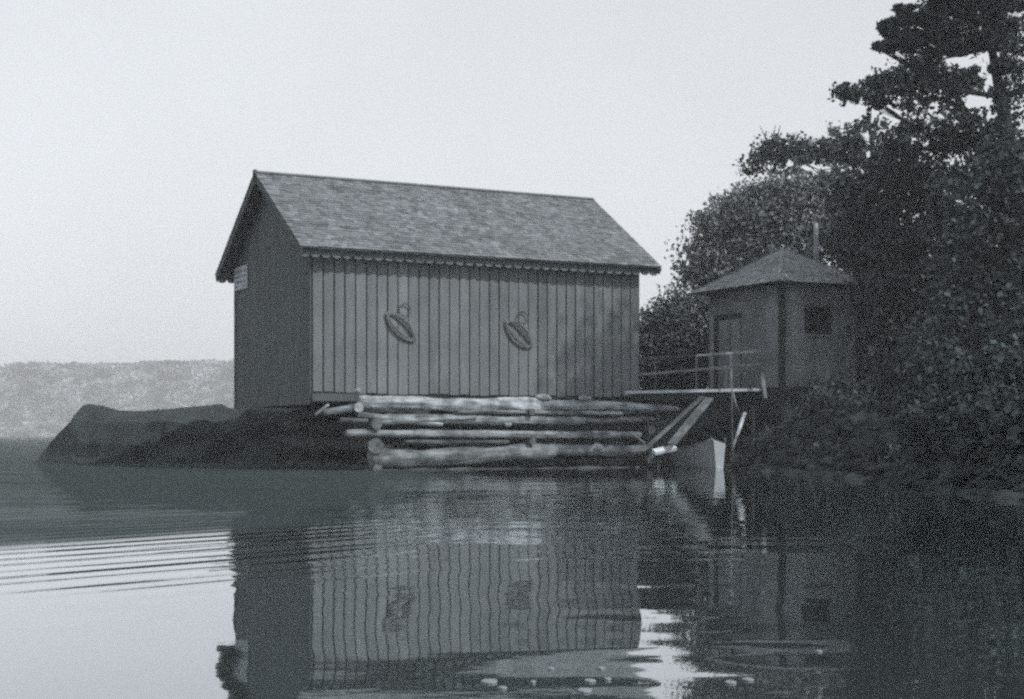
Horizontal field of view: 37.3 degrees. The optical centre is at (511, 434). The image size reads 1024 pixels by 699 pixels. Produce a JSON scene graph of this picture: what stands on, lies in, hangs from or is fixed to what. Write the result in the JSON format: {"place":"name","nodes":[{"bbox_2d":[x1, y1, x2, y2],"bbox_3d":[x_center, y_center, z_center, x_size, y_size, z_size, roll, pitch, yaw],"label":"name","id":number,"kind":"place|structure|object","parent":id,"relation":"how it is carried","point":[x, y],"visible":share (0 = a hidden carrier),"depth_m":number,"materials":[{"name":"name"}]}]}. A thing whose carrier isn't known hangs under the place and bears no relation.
{"place":"outdoors","nodes":[
{"label":"outdoors","id":0,"kind":"place"},
{"bbox_2d":[0,437,1023,698],"bbox_3d":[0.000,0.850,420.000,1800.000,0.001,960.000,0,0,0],"label":"water","id":1,"kind":"structure","parent":0,"point":[212,581],"depth_m":8.61,"materials":[{"name":"grey liquid"}]},
{"bbox_2d":[30,404,313,462],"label":"rock ledge","id":2,"kind":"object","parent":1,"relation":"in","point":[215,433],"visible":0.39,"depth_m":45.51,"materials":[{"name":"grey stone"}]},
{"bbox_2d":[284,388,685,470],"bbox_3d":[-1.325,0.175,40.776,10.376,2.583,6.662,0,0,-27],"label":"log crib","id":3,"kind":"object","parent":1,"relation":"in","point":[375,433],"visible":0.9,"depth_m":38.02,"materials":[{"name":"log wood"}]},
{"bbox_2d":[215,169,661,407],"bbox_3d":[-2.143,-3.740,40.813,9.943,6.020,7.340,0,0,-27],"label":"boathouse","id":4,"kind":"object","parent":3,"relation":"on","point":[339,268],"visible":0.99,"depth_m":38.28,"materials":[{"name":"grey wood"}]},
{"bbox_2d":[234,264,247,290],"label":"sign","id":5,"kind":"object","parent":4,"relation":"attached to","point":[241,278],"visible":1,"depth_m":40.88,"materials":[{"name":"paint"}]},
{"bbox_2d":[385,303,415,341],"bbox_3d":[-2.720,-2.743,36.952,0.819,0.954,0.122,0,0,-27],"label":"rope coil","id":6,"kind":"object","parent":4,"relation":"hanging from","point":[387,315],"visible":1,"depth_m":36.92,"materials":[{"name":"grey fabric"}]},
{"bbox_2d":[504,311,532,348],"bbox_3d":[0.165,-2.661,38.403,0.812,0.960,0.122,0,0,-27],"label":"rope coil","id":7,"kind":"object","parent":4,"relation":"hanging from","point":[522,329],"visible":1,"depth_m":38.38,"materials":[{"name":"grey fabric"}]},
{"bbox_2d":[652,445,676,454],"bbox_3d":[3.933,0.385,39.100,0.737,0.269,0.184,0,0,-34],"label":"board","id":8,"kind":"object","parent":3,"relation":"on","point":[664,449],"visible":0.93,"depth_m":39.05,"materials":[{"name":"white wood"}]},
{"bbox_2d":[481,679,496,683],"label":"floating leaf","id":9,"kind":"object","parent":1,"relation":"on","point":[489,681],"visible":1,"depth_m":5.19,"materials":[{"name":"grey plant"}]},
{"bbox_2d":[578,688,591,692],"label":"floating leaf","id":10,"kind":"object","parent":1,"relation":"on","point":[584,690],"visible":1,"depth_m":5.00,"materials":[{"name":"grey plant"}]},
{"bbox_2d":[585,678,595,681],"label":"floating leaf","id":11,"kind":"object","parent":1,"relation":"on","point":[590,680],"visible":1,"depth_m":5.21,"materials":[{"name":"grey plant"}]},
{"bbox_2d":[654,438,725,467],"bbox_3d":[4.822,0.514,40.325,1.306,0.873,3.747,0,0,-14],"label":"rowboat","id":12,"kind":"object","parent":1,"relation":"on","point":[709,453],"visible":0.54,"depth_m":39.05,"materials":[{"name":"paint"}]},
{"bbox_2d":[725,680,735,683],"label":"floating leaf","id":13,"kind":"object","parent":1,"relation":"on","point":[730,682],"visible":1,"depth_m":5.18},
{"bbox_2d":[742,677,753,680],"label":"floating leaf","id":14,"kind":"object","parent":1,"relation":"on","point":[747,679],"visible":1,"depth_m":5.24,"materials":[{"name":"grey plant"}]},
{"bbox_2d":[0,0,1023,367],"label":"sky","id":15,"kind":"structure","parent":0,"point":[134,134],"materials":[{"name":"white"}]},
{"bbox_2d":[645,381,1009,489],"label":"ground","id":16,"kind":"structure","parent":0,"point":[717,432],"depth_m":42.87,"materials":[{"name":"soil"}]},
{"bbox_2d":[639,283,708,413],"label":"shrubby tree","id":17,"kind":"object","parent":16,"relation":"on","point":[667,329],"visible":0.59,"depth_m":46.15,"materials":[{"name":"grey plant"}]},
{"bbox_2d":[625,350,766,466],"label":"gangway","id":18,"kind":"object","parent":16,"relation":"on","point":[655,394],"visible":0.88,"depth_m":40.20,"materials":[{"name":"grey wood"}]},
{"bbox_2d":[647,396,703,445],"bbox_3d":[4.244,-0.366,39.250,1.656,1.320,0.153,0,0,-26],"label":"plank","id":19,"kind":"object","parent":18,"relation":"attached to","point":[675,421],"visible":1,"depth_m":39.21,"materials":[{"name":"grey wood"}]},
{"bbox_2d":[668,397,712,444],"bbox_3d":[4.623,-0.365,39.200,1.262,1.250,0.293,0,0,-30],"label":"plank","id":20,"kind":"object","parent":18,"relation":"attached to","point":[688,423],"visible":1,"depth_m":39.16,"materials":[{"name":"grey wood"}]},
{"bbox_2d":[724,453,739,464],"bbox_3d":[5.913,0.720,39.579,0.792,0.494,0.644,0,0,25],"label":"boulder","id":21,"kind":"object","parent":16,"relation":"on","point":[730,457],"visible":0.23,"depth_m":39.41,"materials":[{"name":"grey stone"}]},
{"bbox_2d":[731,412,746,451],"bbox_3d":[5.883,-0.081,39.356,0.565,1.034,0.105,0,0,-37],"label":"pole","id":22,"kind":"object","parent":21,"relation":"on","point":[740,426],"visible":1,"depth_m":39.34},
{"bbox_2d":[639,158,858,404],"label":"broadleaf tree","id":23,"kind":"object","parent":16,"relation":"on","point":[761,214],"visible":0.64,"depth_m":47.50,"materials":[{"name":"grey plant"}]},
{"bbox_2d":[758,432,772,437],"bbox_3d":[6.529,0.122,38.222,0.700,0.414,0.554,0,0,0],"label":"boulder","id":24,"kind":"object","parent":16,"relation":"on","point":[765,434],"visible":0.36,"depth_m":38.15,"materials":[{"name":"grey stone"}]},
{"bbox_2d":[691,223,869,426],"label":"hut","id":25,"kind":"object","parent":16,"relation":"on","point":[784,312],"visible":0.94,"depth_m":41.80,"materials":[{"name":"grey wood"}]},
{"bbox_2d":[710,312,741,388],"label":"door","id":26,"kind":"structure","parent":25,"relation":"in","point":[725,329],"depth_m":43.38,"materials":[{"name":"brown wood"}]},
{"bbox_2d":[805,305,832,336],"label":"window","id":27,"kind":"structure","parent":25,"relation":"in","point":[818,317],"depth_m":41.55,"materials":[{"name":"black glass"}]},
{"bbox_2d":[786,423,813,437],"bbox_3d":[7.048,-0.012,36.561,0.844,0.556,0.699,0,0,0],"label":"boulder","id":28,"kind":"object","parent":16,"relation":"on","point":[799,429],"visible":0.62,"depth_m":36.32,"materials":[{"name":"grey stone"}]},
{"bbox_2d":[794,382,844,417],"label":"shrub","id":29,"kind":"object","parent":16,"relation":"on","point":[823,399],"visible":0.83,"depth_m":37.17,"materials":[{"name":"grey plant"}]},
{"bbox_2d":[732,114,925,204],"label":"spiky tree","id":30,"kind":"object","parent":16,"relation":"on","point":[855,147],"visible":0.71,"depth_m":49.75,"materials":[{"name":"needle"},{"name":"bark"}]},
{"bbox_2d":[798,373,868,398],"bbox_3d":[8.512,-1.045,38.850,2.217,1.083,1.518,0,0,-34],"label":"shrub","id":31,"kind":"object","parent":16,"relation":"on","point":[842,384],"visible":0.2,"depth_m":38.64,"materials":[{"name":"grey plant"}]},
{"bbox_2d":[646,371,1023,479],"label":"undergrowth","id":32,"kind":"object","parent":16,"relation":"on","point":[938,458],"visible":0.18,"depth_m":33.01,"materials":[{"name":"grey plant"}]},
{"bbox_2d":[678,393,1023,500],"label":"shore stones","id":33,"kind":"object","parent":16,"relation":"on","point":[915,473],"visible":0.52,"depth_m":30.01,"materials":[{"name":"grey stone"}]},
{"bbox_2d":[730,368,732,452],"bbox_3d":[5.764,-0.506,39.697,0.073,2.476,0.249,0,0,0],"label":"mooring pole","id":34,"kind":"object","parent":33,"relation":"on","point":[731,410],"visible":0.76,"depth_m":39.71,"materials":[{"name":"grey wood"}]},
{"bbox_2d":[732,391,739,412],"bbox_3d":[5.857,-0.863,39.647,0.219,0.581,0.044,0,0,34],"label":"stick","id":35,"kind":"object","parent":34,"relation":"attached to","point":[735,401],"visible":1,"depth_m":39.64,"materials":[{"name":"grey wood"}]},
{"bbox_2d":[836,411,877,436],"bbox_3d":[7.558,-0.191,33.002,0.972,0.651,0.791,0,0,0],"label":"boulder","id":36,"kind":"object","parent":16,"relation":"on","point":[849,425],"visible":0.63,"depth_m":32.79,"materials":[{"name":"grey stone"}]},
{"bbox_2d":[806,198,912,379],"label":"back tree","id":37,"kind":"object","parent":16,"relation":"on","point":[863,364],"visible":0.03,"depth_m":47.24,"materials":[{"name":"grey plant"}]},
{"bbox_2d":[829,381,894,420],"bbox_3d":[7.706,-0.663,33.549,1.545,1.042,1.462,0,0,0],"label":"shrub","id":38,"kind":"object","parent":16,"relation":"on","point":[852,403],"visible":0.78,"depth_m":33.34,"materials":[{"name":"grey plant"}]},
{"bbox_2d":[847,438,876,458],"bbox_3d":[7.201,0.289,30.811,0.796,0.456,0.726,0,0,0],"label":"boulder","id":39,"kind":"object","parent":16,"relation":"on","point":[858,446],"visible":0.56,"depth_m":30.56,"materials":[{"name":"grey stone"}]},
{"bbox_2d":[859,346,917,402],"bbox_3d":[9.140,-1.352,35.298,2.123,1.493,2.079,0,0,0],"label":"shrub","id":40,"kind":"object","parent":16,"relation":"on","point":[896,361],"visible":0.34,"depth_m":34.97,"materials":[{"name":"grey plant"}]},
{"bbox_2d":[864,322,937,390],"bbox_3d":[10.186,-1.832,38.598,2.729,2.116,2.064,0,0,-28],"label":"shrub","id":41,"kind":"object","parent":16,"relation":"on","point":[911,340],"visible":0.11,"depth_m":38.39,"materials":[{"name":"grey plant"}]},
{"bbox_2d":[818,145,995,387],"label":"dense tree","id":42,"kind":"object","parent":16,"relation":"on","point":[878,239],"visible":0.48,"depth_m":40.12,"materials":[{"name":"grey plant"}]},
{"bbox_2d":[827,48,1023,189],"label":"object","id":43,"kind":"object","parent":16,"relation":"on","point":[904,82],"visible":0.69,"depth_m":39.80,"materials":[{"name":"plant"}]},
{"bbox_2d":[886,397,973,452],"bbox_3d":[7.211,-0.123,25.438,1.778,1.048,1.447,0,0,0],"label":"shrub","id":44,"kind":"object","parent":16,"relation":"on","point":[925,431],"visible":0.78,"depth_m":25.31,"materials":[{"name":"grey plant"}]},
{"bbox_2d":[918,402,941,417],"bbox_3d":[7.898,-0.311,28.591,0.940,0.610,0.734,0,0,0],"label":"boulder","id":45,"kind":"object","parent":16,"relation":"on","point":[924,405],"visible":0.03,"depth_m":28.44,"materials":[{"name":"grey stone"}]},
{"bbox_2d":[888,354,973,399],"bbox_3d":[8.975,-1.114,31.630,1.640,1.156,2.220,0,0,-24],"label":"shrub","id":46,"kind":"object","parent":16,"relation":"on","point":[891,380],"visible":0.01,"depth_m":32.01,"materials":[{"name":"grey plant"}]},
{"bbox_2d":[895,333,972,406],"bbox_3d":[8.428,-1.078,30.099,1.533,1.925,1.990,0,0,40],"label":"shrub","id":47,"kind":"object","parent":16,"relation":"on","point":[918,378],"visible":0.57,"depth_m":29.92,"materials":[{"name":"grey plant"}]},
{"bbox_2d":[869,0,1023,289],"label":"pine tree","id":48,"kind":"object","parent":16,"relation":"on","point":[942,32],"visible":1,"depth_m":35.83,"materials":[{"name":"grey plant"}]},
{"bbox_2d":[887,121,1023,407],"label":"shore tree","id":49,"kind":"object","parent":16,"relation":"on","point":[998,219],"visible":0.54,"depth_m":32.63,"materials":[{"name":"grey plant"}]},
{"bbox_2d":[923,374,992,418],"bbox_3d":[8.023,-0.573,26.085,2.090,1.289,1.730,0,0,0],"label":"shrub","id":50,"kind":"object","parent":16,"relation":"on","point":[949,394],"visible":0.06,"depth_m":25.90,"materials":[{"name":"grey plant"}]},
{"bbox_2d":[923,333,1023,418],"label":"shrub","id":51,"kind":"object","parent":16,"relation":"on","point":[1001,366],"visible":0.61,"depth_m":24.36,"materials":[{"name":"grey plant"}]},
{"bbox_2d":[936,375,1023,459],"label":"shrub","id":52,"kind":"object","parent":16,"relation":"on","point":[967,416],"visible":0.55,"depth_m":23.16,"materials":[{"name":"grey plant"}]},
{"bbox_2d":[956,283,1023,372],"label":"shrub","id":53,"kind":"object","parent":16,"relation":"on","point":[1006,329],"visible":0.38,"depth_m":27.49,"materials":[{"name":"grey plant"}]},
{"bbox_2d":[977,388,1023,478],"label":"shrub","id":54,"kind":"object","parent":16,"relation":"on","point":[1014,438],"visible":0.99,"depth_m":21.49,"materials":[{"name":"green plant"}]},
{"bbox_3d":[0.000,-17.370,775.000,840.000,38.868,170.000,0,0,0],"label":"hills","id":55,"kind":"structure","parent":0,"visible":0},
{"bbox_2d":[0,358,641,436],"bbox_3d":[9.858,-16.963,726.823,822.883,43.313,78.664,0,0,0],"label":"woodland","id":56,"kind":"object","parent":55,"relation":"on","point":[29,390],"visible":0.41,"depth_m":726.59,"materials":[{"name":"grey plant"}]}
]}

